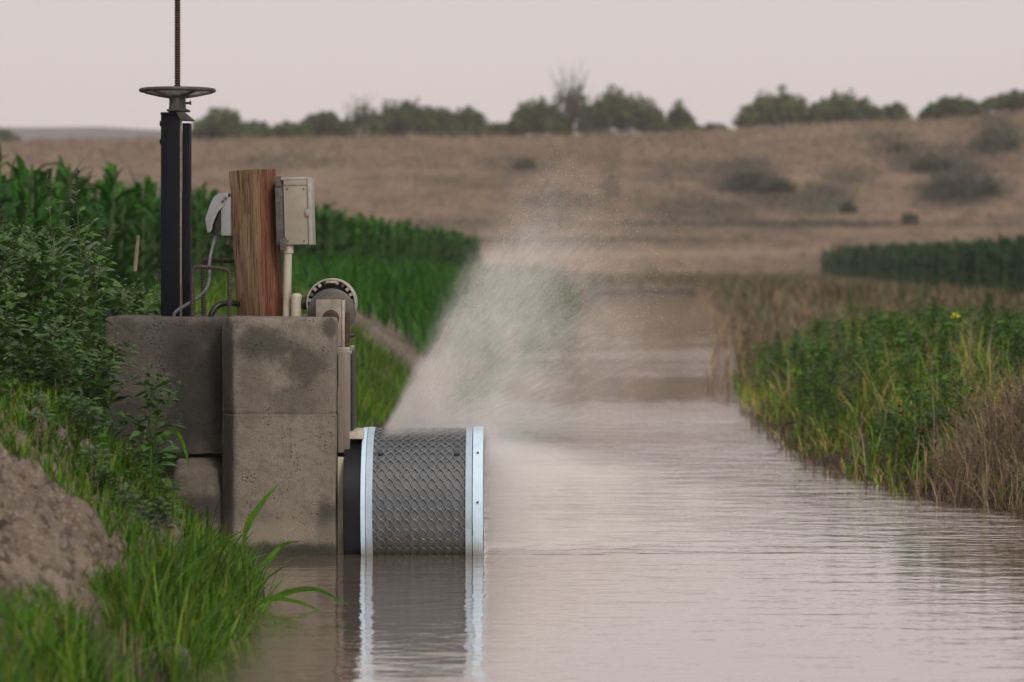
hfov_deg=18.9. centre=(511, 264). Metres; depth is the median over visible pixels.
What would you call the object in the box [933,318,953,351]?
bank weed
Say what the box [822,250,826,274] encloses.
corn plant
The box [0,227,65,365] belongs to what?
pigweed
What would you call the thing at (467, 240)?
corn plant
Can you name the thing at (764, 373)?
bank weed
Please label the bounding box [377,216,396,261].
corn plant
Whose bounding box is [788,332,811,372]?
bank weed
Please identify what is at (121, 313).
pigweed
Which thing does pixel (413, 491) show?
drum screen
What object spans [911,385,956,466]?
bank weed
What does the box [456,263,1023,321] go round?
olive grass
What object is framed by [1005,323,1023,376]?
bank weed
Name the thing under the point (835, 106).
tree
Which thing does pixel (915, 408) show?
bank weed
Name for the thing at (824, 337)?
bank weed
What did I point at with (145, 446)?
pigweed
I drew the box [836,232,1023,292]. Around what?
corn rows
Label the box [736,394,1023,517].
dead grass litter
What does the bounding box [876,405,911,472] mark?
bank weed
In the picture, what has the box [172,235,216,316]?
power cable
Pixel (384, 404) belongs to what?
meadow grass
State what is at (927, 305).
bank weed
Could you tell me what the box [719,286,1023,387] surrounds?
straw grass
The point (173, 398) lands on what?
pigweed
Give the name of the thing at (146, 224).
corn plant
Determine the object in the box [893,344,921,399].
bank weed
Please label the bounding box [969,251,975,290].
corn plant
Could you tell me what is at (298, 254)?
corn plant
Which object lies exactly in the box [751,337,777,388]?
bank weed
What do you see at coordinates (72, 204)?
corn plant
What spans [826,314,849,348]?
bank weed
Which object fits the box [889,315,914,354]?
bank weed
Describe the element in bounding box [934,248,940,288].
corn plant
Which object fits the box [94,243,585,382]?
tall grass
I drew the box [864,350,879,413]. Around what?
kochia weed
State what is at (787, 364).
bank weed
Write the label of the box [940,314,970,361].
bank weed
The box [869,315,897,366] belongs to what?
bank weed
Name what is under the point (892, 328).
bank weed
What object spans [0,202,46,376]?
pigweed
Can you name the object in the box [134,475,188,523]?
pigweed
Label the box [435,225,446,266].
corn plant
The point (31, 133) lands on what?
hills
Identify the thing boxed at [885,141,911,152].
shrub
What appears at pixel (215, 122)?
tree
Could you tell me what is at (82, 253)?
pigweed
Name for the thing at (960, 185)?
shrub
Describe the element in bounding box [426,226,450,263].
corn plant
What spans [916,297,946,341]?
bank weed
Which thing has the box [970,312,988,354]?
bank weed
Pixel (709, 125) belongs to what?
tree
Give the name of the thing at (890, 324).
kochia weed
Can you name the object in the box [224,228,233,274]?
corn plant
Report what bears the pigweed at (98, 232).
on the ground at (44, 522)
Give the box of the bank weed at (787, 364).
[775,355,790,379]
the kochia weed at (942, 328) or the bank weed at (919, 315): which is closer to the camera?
the kochia weed at (942, 328)
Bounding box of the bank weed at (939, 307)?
[927,301,954,342]
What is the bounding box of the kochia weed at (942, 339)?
[935,332,953,409]
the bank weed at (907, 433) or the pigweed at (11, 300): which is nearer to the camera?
the pigweed at (11, 300)
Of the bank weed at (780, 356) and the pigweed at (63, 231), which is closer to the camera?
the pigweed at (63, 231)
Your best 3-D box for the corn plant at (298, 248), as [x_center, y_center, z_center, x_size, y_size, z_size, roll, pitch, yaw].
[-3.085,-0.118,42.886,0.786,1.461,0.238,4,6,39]
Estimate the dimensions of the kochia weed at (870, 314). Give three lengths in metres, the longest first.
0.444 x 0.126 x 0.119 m
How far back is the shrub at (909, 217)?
197.24 m
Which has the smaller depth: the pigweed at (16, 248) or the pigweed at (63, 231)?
the pigweed at (16, 248)
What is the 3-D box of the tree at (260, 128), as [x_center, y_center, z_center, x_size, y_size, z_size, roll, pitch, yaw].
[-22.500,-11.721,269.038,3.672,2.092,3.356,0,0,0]
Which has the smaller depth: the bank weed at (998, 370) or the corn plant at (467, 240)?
the bank weed at (998, 370)
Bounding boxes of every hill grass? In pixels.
[1,116,1023,269]
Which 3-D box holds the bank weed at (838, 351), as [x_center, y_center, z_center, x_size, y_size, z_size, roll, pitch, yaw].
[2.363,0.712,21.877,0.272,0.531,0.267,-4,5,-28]
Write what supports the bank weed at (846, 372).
on the ground at (44, 522)
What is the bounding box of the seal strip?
[338,453,343,553]
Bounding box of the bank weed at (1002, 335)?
[986,322,1006,354]
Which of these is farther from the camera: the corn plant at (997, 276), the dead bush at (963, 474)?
the corn plant at (997, 276)
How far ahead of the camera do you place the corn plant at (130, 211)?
29.16 m
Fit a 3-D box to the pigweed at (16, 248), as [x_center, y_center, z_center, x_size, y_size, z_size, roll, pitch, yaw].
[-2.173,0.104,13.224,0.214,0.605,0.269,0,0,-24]
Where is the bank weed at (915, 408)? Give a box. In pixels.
[898,389,929,430]
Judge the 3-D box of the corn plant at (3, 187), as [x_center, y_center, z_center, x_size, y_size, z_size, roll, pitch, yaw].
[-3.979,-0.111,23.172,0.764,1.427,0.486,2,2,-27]
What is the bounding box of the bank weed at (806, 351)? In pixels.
[791,334,813,376]
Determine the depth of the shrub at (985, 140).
238.47 m
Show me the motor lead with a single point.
(304, 303)
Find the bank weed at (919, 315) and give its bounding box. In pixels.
[908,297,925,324]
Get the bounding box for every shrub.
[513,158,536,168]
[722,169,770,189]
[754,174,796,192]
[839,201,858,213]
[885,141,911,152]
[901,212,919,222]
[909,154,954,170]
[916,170,986,196]
[965,125,1023,151]
[970,177,1004,194]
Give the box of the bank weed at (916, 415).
[893,371,937,465]
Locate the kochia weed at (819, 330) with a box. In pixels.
[809,318,821,357]
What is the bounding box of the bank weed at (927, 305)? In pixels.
[918,297,937,321]
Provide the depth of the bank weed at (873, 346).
20.49 m
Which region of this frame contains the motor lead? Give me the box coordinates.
[302,297,311,309]
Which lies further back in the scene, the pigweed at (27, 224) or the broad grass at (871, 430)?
the broad grass at (871, 430)
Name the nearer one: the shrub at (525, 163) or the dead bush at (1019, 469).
the dead bush at (1019, 469)
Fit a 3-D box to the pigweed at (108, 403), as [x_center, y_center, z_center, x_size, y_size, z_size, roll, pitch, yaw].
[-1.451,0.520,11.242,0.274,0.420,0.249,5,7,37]
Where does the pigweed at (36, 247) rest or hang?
on the ground at (44, 522)
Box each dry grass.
[696,279,919,392]
[839,361,1023,515]
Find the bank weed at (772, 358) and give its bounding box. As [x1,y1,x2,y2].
[766,344,780,375]
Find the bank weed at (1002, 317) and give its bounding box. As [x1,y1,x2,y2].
[994,308,1011,346]
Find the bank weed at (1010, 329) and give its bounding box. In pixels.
[996,309,1023,385]
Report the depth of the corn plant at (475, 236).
88.83 m
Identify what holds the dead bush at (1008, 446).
on the ground at (44, 522)
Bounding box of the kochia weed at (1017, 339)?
[1002,330,1021,396]
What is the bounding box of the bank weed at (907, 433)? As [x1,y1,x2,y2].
[901,415,927,466]
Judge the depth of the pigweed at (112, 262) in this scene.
13.55 m
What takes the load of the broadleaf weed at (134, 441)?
on the ground at (44, 522)
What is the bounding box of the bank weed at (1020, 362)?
[1001,331,1023,385]
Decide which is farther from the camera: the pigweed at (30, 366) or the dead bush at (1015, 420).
the dead bush at (1015, 420)
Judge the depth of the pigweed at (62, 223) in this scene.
15.37 m
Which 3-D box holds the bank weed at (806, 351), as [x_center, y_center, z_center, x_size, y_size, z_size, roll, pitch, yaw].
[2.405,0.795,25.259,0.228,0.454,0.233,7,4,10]
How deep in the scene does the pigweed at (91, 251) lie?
13.21 m
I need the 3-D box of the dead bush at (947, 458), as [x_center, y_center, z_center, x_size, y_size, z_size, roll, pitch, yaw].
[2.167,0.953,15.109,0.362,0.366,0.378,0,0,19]
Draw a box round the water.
[180,292,1023,681]
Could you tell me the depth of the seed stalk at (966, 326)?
17.50 m
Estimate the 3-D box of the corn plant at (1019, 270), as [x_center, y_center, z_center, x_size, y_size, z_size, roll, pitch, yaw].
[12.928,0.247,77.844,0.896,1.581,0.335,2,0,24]
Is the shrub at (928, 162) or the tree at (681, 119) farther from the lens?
the tree at (681, 119)
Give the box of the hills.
[0,127,232,140]
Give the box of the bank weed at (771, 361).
[758,337,786,383]
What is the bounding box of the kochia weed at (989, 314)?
[977,292,996,352]
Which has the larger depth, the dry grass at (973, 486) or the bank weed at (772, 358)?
the bank weed at (772, 358)
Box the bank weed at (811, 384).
[793,354,836,426]
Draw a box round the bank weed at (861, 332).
[850,319,878,360]
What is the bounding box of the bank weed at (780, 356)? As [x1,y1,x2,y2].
[768,342,787,371]
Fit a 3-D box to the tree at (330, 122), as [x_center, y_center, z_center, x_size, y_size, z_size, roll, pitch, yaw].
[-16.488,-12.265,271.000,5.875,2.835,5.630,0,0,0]
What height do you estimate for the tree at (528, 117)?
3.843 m
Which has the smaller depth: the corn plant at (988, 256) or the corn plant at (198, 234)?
the corn plant at (198, 234)
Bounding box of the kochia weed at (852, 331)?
[848,318,859,365]
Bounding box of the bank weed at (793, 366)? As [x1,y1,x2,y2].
[786,355,798,386]
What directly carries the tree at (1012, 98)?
on the ground at (44, 522)
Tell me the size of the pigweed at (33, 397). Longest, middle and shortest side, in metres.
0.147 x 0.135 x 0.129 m
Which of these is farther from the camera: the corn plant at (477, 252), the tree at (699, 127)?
the tree at (699, 127)
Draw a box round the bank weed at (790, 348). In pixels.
[783,333,802,370]
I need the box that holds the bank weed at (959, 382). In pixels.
[941,360,979,439]
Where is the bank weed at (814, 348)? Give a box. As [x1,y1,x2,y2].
[801,336,831,395]
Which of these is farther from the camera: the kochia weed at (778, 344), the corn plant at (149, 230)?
the corn plant at (149, 230)
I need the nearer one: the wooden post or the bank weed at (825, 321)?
the wooden post
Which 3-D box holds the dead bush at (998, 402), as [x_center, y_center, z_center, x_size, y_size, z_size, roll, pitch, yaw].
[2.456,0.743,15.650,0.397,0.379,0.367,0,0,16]
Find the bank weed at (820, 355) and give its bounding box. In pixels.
[793,339,828,401]
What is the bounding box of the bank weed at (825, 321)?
[808,312,829,343]
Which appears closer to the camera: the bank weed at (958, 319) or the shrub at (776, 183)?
the bank weed at (958, 319)
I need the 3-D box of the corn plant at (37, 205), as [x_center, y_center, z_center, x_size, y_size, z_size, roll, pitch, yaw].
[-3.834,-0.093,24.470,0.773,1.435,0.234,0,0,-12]
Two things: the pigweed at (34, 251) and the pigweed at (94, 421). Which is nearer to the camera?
the pigweed at (94, 421)
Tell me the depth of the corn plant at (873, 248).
127.41 m
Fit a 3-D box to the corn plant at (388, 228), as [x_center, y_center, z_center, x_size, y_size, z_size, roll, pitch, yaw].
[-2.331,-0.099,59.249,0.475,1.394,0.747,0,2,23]
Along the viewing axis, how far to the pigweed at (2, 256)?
11.95 m
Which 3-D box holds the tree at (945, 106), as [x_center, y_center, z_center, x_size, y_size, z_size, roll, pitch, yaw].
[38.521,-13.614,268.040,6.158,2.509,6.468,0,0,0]
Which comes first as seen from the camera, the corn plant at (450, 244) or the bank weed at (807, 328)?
the bank weed at (807, 328)
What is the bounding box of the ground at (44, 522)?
[0,110,1023,681]
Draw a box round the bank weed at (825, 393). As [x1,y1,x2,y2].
[811,371,842,428]
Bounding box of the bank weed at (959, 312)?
[949,301,969,334]
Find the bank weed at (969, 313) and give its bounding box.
[960,304,979,338]
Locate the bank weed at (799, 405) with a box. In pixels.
[782,358,821,431]
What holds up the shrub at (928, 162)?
on the ground at (44, 522)
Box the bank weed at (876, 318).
[860,304,883,336]
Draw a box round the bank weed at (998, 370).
[988,350,1011,397]
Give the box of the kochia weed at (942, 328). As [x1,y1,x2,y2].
[937,324,953,387]
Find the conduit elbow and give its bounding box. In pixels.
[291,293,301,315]
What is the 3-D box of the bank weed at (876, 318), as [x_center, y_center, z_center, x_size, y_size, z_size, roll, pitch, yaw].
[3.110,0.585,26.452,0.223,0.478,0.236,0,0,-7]
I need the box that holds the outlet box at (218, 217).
[205,193,231,244]
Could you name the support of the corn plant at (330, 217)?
on the ground at (44, 522)
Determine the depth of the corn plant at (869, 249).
129.81 m
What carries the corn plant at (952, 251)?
on the ground at (44, 522)
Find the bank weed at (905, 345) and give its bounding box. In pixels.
[887,320,923,386]
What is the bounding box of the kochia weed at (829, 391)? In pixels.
[815,356,840,436]
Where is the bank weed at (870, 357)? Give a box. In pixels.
[862,346,883,393]
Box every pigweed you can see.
[0,169,88,350]
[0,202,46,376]
[0,209,12,239]
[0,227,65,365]
[0,233,35,318]
[0,234,38,377]
[0,243,14,368]
[0,247,97,374]
[0,250,41,377]
[0,258,19,318]
[0,261,29,353]
[0,289,18,371]
[0,305,31,378]
[0,309,27,386]
[0,339,6,381]
[0,341,37,404]
[0,351,15,379]
[0,362,18,401]
[1,292,45,364]
[2,218,28,306]
[3,248,48,349]
[6,325,51,394]
[8,202,42,252]
[11,290,67,380]
[13,229,56,308]
[13,349,51,389]
[15,233,104,406]
[15,238,103,384]
[15,308,61,380]
[16,230,47,305]
[19,233,110,399]
[21,390,58,424]
[24,332,71,397]
[26,224,63,260]
[27,246,63,336]
[27,314,88,401]
[27,408,66,446]
[33,277,88,385]
[34,347,75,398]
[35,335,72,389]
[37,337,78,401]
[40,351,87,414]
[41,304,97,408]
[43,214,89,259]
[43,328,96,406]
[44,168,132,393]
[45,311,93,391]
[51,252,104,422]
[52,226,89,265]
[52,391,89,423]
[56,231,83,306]
[56,237,97,325]
[59,231,101,345]
[59,269,118,406]
[63,224,118,347]
[67,228,94,258]
[67,230,97,303]
[67,230,125,385]
[68,393,105,443]
[70,402,110,443]
[71,348,123,419]
[71,440,124,491]
[73,349,148,453]
[76,333,140,431]
[77,397,102,433]
[79,249,116,317]
[89,467,132,505]
[99,285,131,327]
[100,275,138,328]
[102,273,147,315]
[107,302,136,314]
[109,489,143,527]
[115,442,163,486]
[116,481,160,515]
[124,463,157,501]
[125,287,160,314]
[125,363,180,473]
[129,263,160,314]
[130,495,185,544]
[132,369,186,490]
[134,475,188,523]
[135,291,160,314]
[142,496,177,527]
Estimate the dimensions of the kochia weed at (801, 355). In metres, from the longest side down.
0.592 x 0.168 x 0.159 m
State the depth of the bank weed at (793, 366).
25.20 m
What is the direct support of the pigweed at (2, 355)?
on the ground at (44, 522)
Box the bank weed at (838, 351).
[826,327,860,397]
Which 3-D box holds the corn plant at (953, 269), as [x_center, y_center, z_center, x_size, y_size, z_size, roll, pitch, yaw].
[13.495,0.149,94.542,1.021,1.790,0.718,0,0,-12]
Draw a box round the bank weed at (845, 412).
[833,387,855,433]
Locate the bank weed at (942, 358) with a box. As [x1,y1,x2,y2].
[925,343,959,383]
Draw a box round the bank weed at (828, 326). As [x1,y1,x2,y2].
[820,312,837,344]
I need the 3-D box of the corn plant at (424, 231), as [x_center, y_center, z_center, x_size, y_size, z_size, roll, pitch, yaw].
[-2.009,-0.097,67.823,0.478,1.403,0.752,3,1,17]
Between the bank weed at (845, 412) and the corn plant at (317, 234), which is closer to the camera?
the bank weed at (845, 412)
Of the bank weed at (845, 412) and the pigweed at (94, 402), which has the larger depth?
the bank weed at (845, 412)
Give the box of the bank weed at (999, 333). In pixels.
[993,322,1009,362]
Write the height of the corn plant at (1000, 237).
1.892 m
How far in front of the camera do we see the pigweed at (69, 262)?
13.22 m
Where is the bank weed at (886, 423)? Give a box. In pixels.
[870,399,895,451]
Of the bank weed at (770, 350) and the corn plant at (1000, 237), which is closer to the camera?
the bank weed at (770, 350)
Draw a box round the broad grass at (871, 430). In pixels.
[751,316,975,480]
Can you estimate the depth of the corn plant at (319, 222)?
46.69 m
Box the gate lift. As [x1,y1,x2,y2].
[139,0,215,316]
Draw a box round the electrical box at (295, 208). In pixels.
[275,176,315,249]
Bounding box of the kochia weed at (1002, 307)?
[998,303,1005,334]
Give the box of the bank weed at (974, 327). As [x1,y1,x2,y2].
[963,306,986,352]
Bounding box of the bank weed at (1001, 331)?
[996,318,1012,358]
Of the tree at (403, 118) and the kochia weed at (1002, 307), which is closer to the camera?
the kochia weed at (1002, 307)
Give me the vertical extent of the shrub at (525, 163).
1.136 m
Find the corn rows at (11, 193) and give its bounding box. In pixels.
[0,147,464,295]
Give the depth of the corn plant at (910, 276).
109.28 m
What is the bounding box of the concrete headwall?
[104,314,340,555]
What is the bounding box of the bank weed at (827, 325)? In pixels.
[820,313,833,338]
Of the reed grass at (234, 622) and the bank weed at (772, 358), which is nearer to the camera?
the reed grass at (234, 622)
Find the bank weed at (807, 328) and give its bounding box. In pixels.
[799,313,817,343]
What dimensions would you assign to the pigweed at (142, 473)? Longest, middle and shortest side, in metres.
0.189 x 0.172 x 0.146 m
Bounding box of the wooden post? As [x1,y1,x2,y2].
[229,168,282,315]
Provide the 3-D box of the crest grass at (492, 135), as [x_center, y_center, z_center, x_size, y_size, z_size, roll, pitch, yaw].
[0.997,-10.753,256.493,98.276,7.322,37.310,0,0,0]
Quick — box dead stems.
[0,375,264,678]
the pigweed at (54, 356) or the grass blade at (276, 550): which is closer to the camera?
the grass blade at (276, 550)
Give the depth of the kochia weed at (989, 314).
21.05 m
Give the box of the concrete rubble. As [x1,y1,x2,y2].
[171,453,221,539]
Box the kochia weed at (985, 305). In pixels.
[979,300,987,331]
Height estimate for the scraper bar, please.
0.029 m
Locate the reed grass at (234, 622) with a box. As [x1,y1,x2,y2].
[144,493,302,670]
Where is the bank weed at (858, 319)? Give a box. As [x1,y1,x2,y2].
[850,310,867,338]
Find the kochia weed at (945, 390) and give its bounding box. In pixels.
[938,380,950,438]
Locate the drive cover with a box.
[338,350,355,452]
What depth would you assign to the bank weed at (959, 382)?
16.26 m
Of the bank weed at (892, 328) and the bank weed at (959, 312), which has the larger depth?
the bank weed at (959, 312)
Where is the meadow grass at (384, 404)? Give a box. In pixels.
[9,271,430,457]
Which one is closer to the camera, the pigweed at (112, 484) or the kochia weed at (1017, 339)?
the pigweed at (112, 484)
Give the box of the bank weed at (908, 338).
[886,318,926,391]
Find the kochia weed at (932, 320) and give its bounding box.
[922,301,939,373]
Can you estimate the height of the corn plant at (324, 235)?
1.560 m
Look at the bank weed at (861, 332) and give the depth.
22.52 m
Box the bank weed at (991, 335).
[981,321,1001,352]
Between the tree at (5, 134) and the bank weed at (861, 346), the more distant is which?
the tree at (5, 134)
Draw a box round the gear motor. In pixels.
[306,278,357,354]
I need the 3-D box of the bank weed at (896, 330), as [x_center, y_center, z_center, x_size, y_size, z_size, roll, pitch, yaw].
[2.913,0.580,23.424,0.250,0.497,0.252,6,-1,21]
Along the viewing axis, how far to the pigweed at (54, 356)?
11.24 m
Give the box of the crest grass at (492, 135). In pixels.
[0,105,1023,171]
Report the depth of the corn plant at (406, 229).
62.65 m
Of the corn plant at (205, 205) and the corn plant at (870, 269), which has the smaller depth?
the corn plant at (205, 205)
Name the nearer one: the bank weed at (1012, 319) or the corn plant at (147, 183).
the bank weed at (1012, 319)
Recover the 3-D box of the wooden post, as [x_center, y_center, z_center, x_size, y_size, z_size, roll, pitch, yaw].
[-1.027,-0.086,12.427,0.177,0.604,0.164,0,0,27]
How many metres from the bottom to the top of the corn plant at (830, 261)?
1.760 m
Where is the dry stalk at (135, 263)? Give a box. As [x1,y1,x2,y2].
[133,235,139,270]
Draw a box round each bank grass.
[0,364,286,681]
[726,301,1023,511]
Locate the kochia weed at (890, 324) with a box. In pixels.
[886,310,893,343]
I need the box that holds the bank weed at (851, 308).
[840,296,860,335]
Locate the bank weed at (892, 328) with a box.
[882,307,911,361]
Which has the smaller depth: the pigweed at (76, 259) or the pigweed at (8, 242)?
the pigweed at (8, 242)
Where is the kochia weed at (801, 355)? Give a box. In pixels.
[789,349,809,431]
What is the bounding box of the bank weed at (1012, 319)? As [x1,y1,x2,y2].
[1005,303,1023,333]
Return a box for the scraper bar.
[349,428,364,438]
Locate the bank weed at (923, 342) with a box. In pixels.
[915,330,934,369]
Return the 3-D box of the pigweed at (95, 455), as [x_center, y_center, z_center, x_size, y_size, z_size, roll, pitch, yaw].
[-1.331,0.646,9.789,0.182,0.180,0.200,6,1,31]
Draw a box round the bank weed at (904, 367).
[892,353,916,405]
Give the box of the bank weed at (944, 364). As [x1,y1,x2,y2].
[922,344,958,411]
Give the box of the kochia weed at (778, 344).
[773,330,788,394]
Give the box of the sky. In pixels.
[0,0,1023,138]
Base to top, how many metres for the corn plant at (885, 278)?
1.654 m
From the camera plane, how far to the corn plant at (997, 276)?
82.24 m
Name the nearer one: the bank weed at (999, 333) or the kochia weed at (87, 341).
the kochia weed at (87, 341)
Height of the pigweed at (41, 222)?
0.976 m
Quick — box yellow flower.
[944,312,965,371]
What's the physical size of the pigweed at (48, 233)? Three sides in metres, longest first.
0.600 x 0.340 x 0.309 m
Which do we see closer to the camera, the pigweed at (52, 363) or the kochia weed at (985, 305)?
the pigweed at (52, 363)
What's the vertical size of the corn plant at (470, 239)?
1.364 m
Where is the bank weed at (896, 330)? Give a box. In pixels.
[882,310,909,356]
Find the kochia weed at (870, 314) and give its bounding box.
[865,305,872,326]
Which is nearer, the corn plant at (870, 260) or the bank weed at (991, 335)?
the bank weed at (991, 335)
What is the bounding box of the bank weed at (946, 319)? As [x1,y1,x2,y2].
[936,305,958,338]
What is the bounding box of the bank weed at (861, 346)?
[856,325,885,379]
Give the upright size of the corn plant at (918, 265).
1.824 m
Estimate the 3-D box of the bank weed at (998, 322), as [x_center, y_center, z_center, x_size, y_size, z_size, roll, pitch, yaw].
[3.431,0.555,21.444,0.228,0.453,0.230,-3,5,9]
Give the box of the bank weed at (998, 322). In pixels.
[990,311,1005,333]
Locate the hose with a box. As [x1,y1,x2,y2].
[208,300,239,316]
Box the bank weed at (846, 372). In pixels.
[841,357,861,402]
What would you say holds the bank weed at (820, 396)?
on the ground at (44, 522)
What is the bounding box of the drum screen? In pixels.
[343,426,483,554]
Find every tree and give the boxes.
[0,129,21,141]
[191,106,254,138]
[237,119,274,138]
[263,120,313,138]
[294,110,356,137]
[342,93,386,137]
[368,97,444,137]
[417,106,467,137]
[443,105,490,136]
[477,121,507,136]
[503,95,572,135]
[547,61,602,135]
[574,84,669,134]
[664,98,697,132]
[691,125,706,131]
[703,121,727,130]
[731,84,826,128]
[810,88,884,123]
[881,101,913,121]
[917,94,989,119]
[979,88,1023,111]
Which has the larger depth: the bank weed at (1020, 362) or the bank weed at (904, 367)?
the bank weed at (904, 367)
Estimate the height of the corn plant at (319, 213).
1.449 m
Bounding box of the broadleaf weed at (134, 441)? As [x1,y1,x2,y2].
[125,413,164,483]
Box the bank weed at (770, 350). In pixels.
[764,339,777,374]
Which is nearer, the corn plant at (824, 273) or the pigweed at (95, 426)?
the pigweed at (95, 426)
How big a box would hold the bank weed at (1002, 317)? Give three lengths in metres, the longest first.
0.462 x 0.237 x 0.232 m
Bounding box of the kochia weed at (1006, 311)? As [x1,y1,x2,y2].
[998,310,1011,366]
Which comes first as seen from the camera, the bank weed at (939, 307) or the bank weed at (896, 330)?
the bank weed at (896, 330)
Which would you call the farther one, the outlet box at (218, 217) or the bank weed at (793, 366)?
the bank weed at (793, 366)
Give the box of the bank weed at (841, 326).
[831,313,848,346]
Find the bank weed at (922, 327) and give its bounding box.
[909,313,931,351]
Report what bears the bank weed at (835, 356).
on the ground at (44, 522)
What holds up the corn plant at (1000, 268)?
on the ground at (44, 522)
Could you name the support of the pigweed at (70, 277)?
on the ground at (44, 522)
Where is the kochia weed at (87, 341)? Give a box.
[72,331,101,424]
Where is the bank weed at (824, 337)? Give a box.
[812,322,834,368]
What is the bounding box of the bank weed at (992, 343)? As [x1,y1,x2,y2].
[973,317,1003,370]
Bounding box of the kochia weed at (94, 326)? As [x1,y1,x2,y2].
[80,304,117,435]
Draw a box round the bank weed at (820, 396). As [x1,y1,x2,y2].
[807,374,833,428]
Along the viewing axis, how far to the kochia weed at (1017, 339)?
17.08 m
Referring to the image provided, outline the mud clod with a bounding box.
[150,646,190,675]
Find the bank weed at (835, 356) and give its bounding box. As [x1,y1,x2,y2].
[823,336,850,390]
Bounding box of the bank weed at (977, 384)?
[968,366,993,409]
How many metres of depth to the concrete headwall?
12.00 m
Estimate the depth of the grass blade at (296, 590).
10.15 m
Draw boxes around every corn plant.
[0,156,26,240]
[0,161,23,223]
[0,194,22,235]
[2,163,66,240]
[9,182,44,245]
[27,169,52,237]
[38,180,65,247]
[46,164,118,240]
[48,162,99,242]
[49,182,96,240]
[51,183,92,247]
[72,192,94,226]
[84,161,158,296]
[88,167,156,289]
[88,186,156,286]
[98,192,159,294]
[115,184,153,292]
[118,193,160,295]
[128,198,160,295]
[129,204,159,294]
[130,195,160,299]
[131,175,160,285]
[192,184,232,278]
[192,189,232,266]
[192,194,229,265]
[192,199,221,284]
[192,200,201,278]
[194,226,233,258]
[206,231,233,282]
[218,229,233,275]
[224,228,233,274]
[224,237,232,258]
[292,245,303,279]
[295,245,313,262]
[301,202,322,272]
[302,218,328,258]
[309,206,338,266]
[315,210,345,269]
[319,202,347,270]
[319,203,342,259]
[319,210,352,264]
[327,208,357,259]
[336,209,367,259]
[336,215,354,262]
[345,216,364,256]
[348,216,355,255]
[354,216,382,263]
[357,212,381,258]
[357,218,373,258]
[368,221,382,263]
[370,216,389,259]
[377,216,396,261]
[379,223,398,264]
[385,223,400,263]
[392,231,405,262]
[395,219,412,262]
[403,220,425,260]
[415,228,428,255]
[415,228,428,260]
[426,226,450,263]
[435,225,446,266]
[443,231,460,265]
[445,231,455,266]
[452,228,460,262]
[456,233,470,264]
[461,239,471,263]
[463,237,477,261]
[464,236,472,264]
[464,240,472,265]
[468,245,478,266]
[472,241,486,262]
[473,233,488,264]
[475,244,481,264]
[478,238,484,260]
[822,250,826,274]
[824,253,831,274]
[825,248,833,274]
[828,244,836,275]
[829,244,839,276]
[830,244,842,276]
[832,245,845,276]
[845,246,852,280]
[848,256,854,277]
[853,244,858,278]
[855,243,863,279]
[862,242,877,278]
[862,251,873,279]
[865,240,878,280]
[866,241,878,277]
[868,247,880,279]
[873,246,883,281]
[877,247,886,283]
[884,245,889,282]
[885,240,905,281]
[894,247,907,285]
[899,240,923,285]
[905,249,918,288]
[908,242,925,284]
[910,244,923,284]
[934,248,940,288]
[936,240,952,284]
[936,242,955,287]
[937,240,958,286]
[939,252,953,283]
[942,236,966,283]
[951,245,966,288]
[951,249,969,292]
[956,244,970,289]
[959,235,983,289]
[963,245,986,292]
[964,242,970,289]
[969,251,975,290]
[980,241,1000,289]
[981,242,1010,291]
[985,244,1002,291]
[991,233,1019,289]
[993,246,1013,291]
[994,238,1011,292]
[1010,250,1023,293]
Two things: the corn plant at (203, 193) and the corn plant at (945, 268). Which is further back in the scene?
the corn plant at (945, 268)
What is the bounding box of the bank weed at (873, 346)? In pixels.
[859,329,892,391]
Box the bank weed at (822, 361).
[811,334,843,385]
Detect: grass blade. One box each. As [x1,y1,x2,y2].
[149,429,188,473]
[241,483,279,543]
[251,541,298,582]
[257,586,350,607]
[257,596,318,609]
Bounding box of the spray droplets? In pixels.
[387,119,748,433]
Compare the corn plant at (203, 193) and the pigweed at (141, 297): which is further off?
the corn plant at (203, 193)
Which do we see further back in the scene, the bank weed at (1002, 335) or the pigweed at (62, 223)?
the bank weed at (1002, 335)
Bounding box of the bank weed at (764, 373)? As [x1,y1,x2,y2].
[758,358,769,390]
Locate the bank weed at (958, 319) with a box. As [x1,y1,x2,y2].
[942,303,974,352]
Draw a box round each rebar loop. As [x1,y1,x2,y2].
[190,265,231,316]
[200,257,233,315]
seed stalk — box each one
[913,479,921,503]
[927,355,934,476]
[962,319,969,380]
[978,417,986,499]
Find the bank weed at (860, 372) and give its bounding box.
[845,353,868,408]
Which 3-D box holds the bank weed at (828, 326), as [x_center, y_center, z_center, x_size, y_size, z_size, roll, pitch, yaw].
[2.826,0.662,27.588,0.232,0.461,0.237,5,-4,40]
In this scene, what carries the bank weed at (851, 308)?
on the ground at (44, 522)
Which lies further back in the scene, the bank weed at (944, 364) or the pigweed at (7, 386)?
the bank weed at (944, 364)
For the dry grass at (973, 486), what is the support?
on the ground at (44, 522)
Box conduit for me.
[283,245,293,315]
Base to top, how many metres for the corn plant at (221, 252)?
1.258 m
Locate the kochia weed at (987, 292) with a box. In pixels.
[975,289,991,331]
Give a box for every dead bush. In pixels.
[918,423,983,492]
[934,437,994,495]
[937,419,1016,487]
[948,390,1018,450]
[955,374,1023,440]
[965,402,1023,476]
[987,390,1023,446]
[989,359,1023,420]
[995,443,1023,502]

